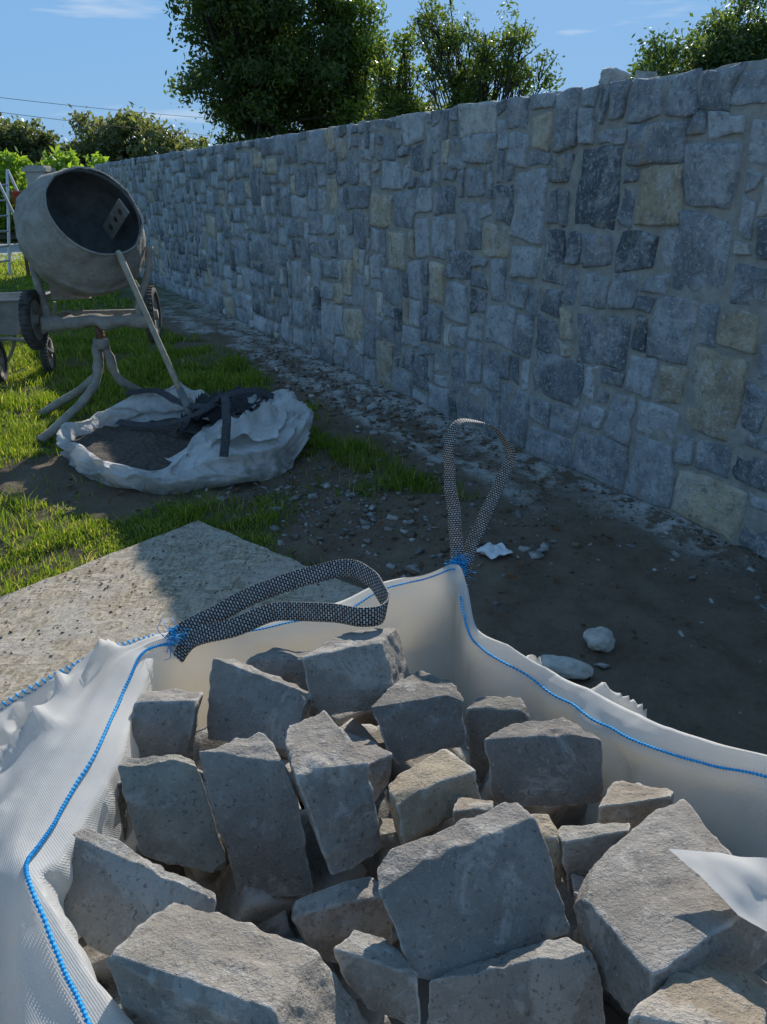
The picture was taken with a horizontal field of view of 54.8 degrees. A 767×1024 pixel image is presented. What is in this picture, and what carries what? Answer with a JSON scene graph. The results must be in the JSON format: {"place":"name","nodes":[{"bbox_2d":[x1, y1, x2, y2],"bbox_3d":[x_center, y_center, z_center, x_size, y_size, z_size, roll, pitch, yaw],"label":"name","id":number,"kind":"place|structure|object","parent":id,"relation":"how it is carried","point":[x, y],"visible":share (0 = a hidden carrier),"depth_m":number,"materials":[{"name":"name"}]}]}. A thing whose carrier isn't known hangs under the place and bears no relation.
{"place":"outdoors","nodes":[
{"label":"outdoors","id":0,"kind":"place"},
{"bbox_2d":[0,243,22,260],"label":"driveway","id":1,"kind":"structure","parent":0,"point":[14,249],"depth_m":20.28,"materials":[{"name":"concrete"}]},
{"bbox_2d":[21,165,55,185],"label":"gate pillar","id":2,"kind":"structure","parent":1,"relation":"on","point":[33,173],"depth_m":21.64,"materials":[{"name":"concrete"}]},
{"bbox_2d":[0,97,232,137],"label":"power line","id":3,"kind":"object","parent":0,"point":[100,108],"visible":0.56,"depth_m":34.32,"materials":[{"name":"black metal"}]},
{"bbox_2d":[0,239,766,754],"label":"ground","id":4,"kind":"structure","parent":0,"point":[700,689],"depth_m":3.56,"materials":[{"name":"soil"}]},
{"bbox_2d":[0,231,16,238],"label":"boundary wall","id":5,"kind":"structure","parent":4,"relation":"on","point":[5,236],"depth_m":25.07,"materials":[{"name":"stone"}]},
{"bbox_2d":[0,169,18,274],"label":"step ladder","id":6,"kind":"object","parent":4,"relation":"on","point":[7,200],"visible":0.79,"depth_m":14.22,"materials":[{"name":"metal"}]},
{"bbox_2d":[11,191,29,275],"bbox_3d":[-6.756,-5.245,13.990,0.259,1.533,0.260,0,24,0],"label":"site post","id":7,"kind":"object","parent":4,"relation":"on","point":[15,194],"visible":0.3,"depth_m":13.79,"materials":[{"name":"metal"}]},
{"bbox_2d":[0,291,55,383],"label":"wheelbarrow","id":8,"kind":"object","parent":4,"relation":"on","point":[9,317],"visible":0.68,"depth_m":6.51,"materials":[{"name":"metal"}]},
{"bbox_2d":[0,113,84,182],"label":"roadside hawthorn","id":9,"kind":"object","parent":4,"relation":"on","point":[22,136],"visible":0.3,"depth_m":39.24,"materials":[{"name":"green plant"}]},
{"bbox_2d":[0,145,108,234],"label":"laurel hedge","id":10,"kind":"object","parent":4,"relation":"on","point":[57,160],"visible":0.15,"depth_m":23.02,"materials":[{"name":"green plant"}]},
{"bbox_2d":[13,166,161,443],"bbox_3d":[-2.080,-1.437,5.093,1.016,1.712,1.041,0,24,0],"label":"cement mixer","id":11,"kind":"object","parent":4,"relation":"on","point":[77,228],"visible":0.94,"depth_m":5.04,"materials":[{"name":"metal"}]},
{"bbox_2d":[60,101,212,167],"bbox_3d":[-12.960,-18.856,40.081,11.102,6.204,6.588,5,24,11],"label":"roadside hawthorn","id":12,"kind":"object","parent":4,"relation":"on","point":[113,143],"visible":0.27,"depth_m":39.02,"materials":[{"name":"green plant"}]},
{"bbox_2d":[0,520,364,703],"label":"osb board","id":13,"kind":"object","parent":4,"relation":"on","point":[173,597],"visible":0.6,"depth_m":3.03,"materials":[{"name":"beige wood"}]},
{"bbox_2d":[56,381,313,494],"bbox_3d":[-1.248,-0.534,4.662,1.585,0.454,1.391,0,24,0],"label":"sand sack","id":14,"kind":"object","parent":4,"relation":"on","point":[139,439],"visible":0.98,"depth_m":4.48,"materials":[{"name":"white fabric"}]},
{"bbox_2d":[115,250,204,433],"bbox_3d":[-1.427,-1.039,4.756,0.776,1.187,0.170,20,30,38],"label":"shovel","id":15,"kind":"object","parent":14,"relation":"in","point":[193,428],"visible":0.62,"depth_m":4.73,"materials":[{"name":"brown wood"}]},
{"bbox_2d":[0,252,481,595],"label":"grass","id":16,"kind":"structure","parent":4,"relation":"on","point":[136,363],"depth_m":5.05,"materials":[{"name":"green plant"}]},
{"bbox_2d":[163,0,385,149],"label":"hawthorn tree","id":17,"kind":"object","parent":4,"relation":"on","point":[263,53],"visible":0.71,"depth_m":18.50,"materials":[{"name":"green plant"}]},
{"bbox_2d":[2,394,690,627],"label":"fallen leaves","id":18,"kind":"object","parent":4,"relation":"on","point":[511,575],"visible":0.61,"depth_m":3.99,"materials":[{"name":"brown plant"}]},
{"bbox_2d":[292,0,403,128],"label":"leaning tree","id":19,"kind":"object","parent":4,"relation":"on","point":[365,11],"visible":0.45,"depth_m":19.14,"materials":[{"name":"green plant"}]},
{"bbox_2d":[0,418,766,1023],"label":"bulk bag","id":20,"kind":"object","parent":4,"relation":"on","point":[68,744],"visible":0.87,"depth_m":1.51,"materials":[{"name":"white fabric"}]},
{"bbox_2d":[64,628,766,1023],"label":"stone block pile","id":21,"kind":"object","parent":20,"relation":"in","point":[360,826],"visible":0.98,"depth_m":1.17,"materials":[{"name":"stone"}]},
{"bbox_2d":[0,325,766,727],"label":"rubble","id":22,"kind":"object","parent":4,"relation":"on","point":[416,569],"visible":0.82,"depth_m":3.99,"materials":[{"name":"grey gravel"}]},
{"bbox_2d":[350,25,430,123],"bbox_3d":[0.275,-8.879,18.015,2.519,4.992,2.421,16,28,32],"label":"field maple","id":23,"kind":"object","parent":4,"relation":"on","point":[393,100],"visible":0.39,"depth_m":17.10,"materials":[{"name":"green plant"}]},
{"bbox_2d":[94,59,766,560],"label":"stone wall","id":24,"kind":"structure","parent":4,"relation":"on","point":[754,521],"depth_m":4.22,"materials":[{"name":"grey stone"}]},
{"bbox_2d":[95,61,766,558],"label":"face stones","id":25,"kind":"object","parent":24,"relation":"attached to","point":[695,253],"visible":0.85,"depth_m":4.41,"materials":[{"name":"stone"}]},
{"bbox_2d":[598,67,630,85],"bbox_3d":[1.200,-2.249,3.840,0.131,0.105,0.118,-9,25,-19],"label":"loose cap stone","id":26,"kind":"object","parent":24,"relation":"on","point":[608,75],"visible":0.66,"depth_m":3.80,"materials":[{"name":"stone"}]},
{"bbox_2d":[635,70,657,77],"bbox_3d":[1.321,-2.175,3.720,0.116,0.072,0.113,10,26,22],"label":"loose cap stone","id":27,"kind":"object","parent":24,"relation":"on","point":[644,74],"visible":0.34,"depth_m":3.67,"materials":[{"name":"stone"}]},
{"bbox_2d":[404,0,565,111],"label":"alder tree","id":28,"kind":"object","parent":4,"relation":"on","point":[468,83],"visible":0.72,"depth_m":15.88,"materials":[{"name":"green plant"}]},
{"bbox_2d":[476,542,512,558],"bbox_3d":[0.515,0.176,3.427,0.140,0.029,0.142,-17,29,-34],"label":"plastic scrap","id":29,"kind":"object","parent":4,"relation":"on","point":[490,550],"visible":0.99,"depth_m":3.43,"materials":[{"name":"white plastic"}]},
{"bbox_2d":[540,655,593,679],"bbox_3d":[0.641,0.549,2.600,0.190,0.076,0.099,9,25,20],"label":"field stone","id":30,"kind":"object","parent":4,"relation":"on","point":[564,667],"visible":0.75,"depth_m":2.56,"materials":[{"name":"grey stone"}]},
{"bbox_2d":[583,626,614,652],"bbox_3d":[0.807,0.472,2.756,0.125,0.097,0.128,0,24,0],"label":"field stone","id":31,"kind":"object","parent":4,"relation":"on","point":[601,638],"visible":0.99,"depth_m":2.72,"materials":[{"name":"grey stone"}]},
{"bbox_2d":[627,0,766,79],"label":"sycamore tree","id":32,"kind":"object","parent":4,"relation":"on","point":[726,39],"visible":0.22,"depth_m":24.37,"materials":[{"name":"green plant"}]},
{"bbox_2d":[0,0,766,148],"label":"sky","id":33,"kind":"structure","parent":0,"point":[105,54],"materials":[{"name":"blue"}]}
]}

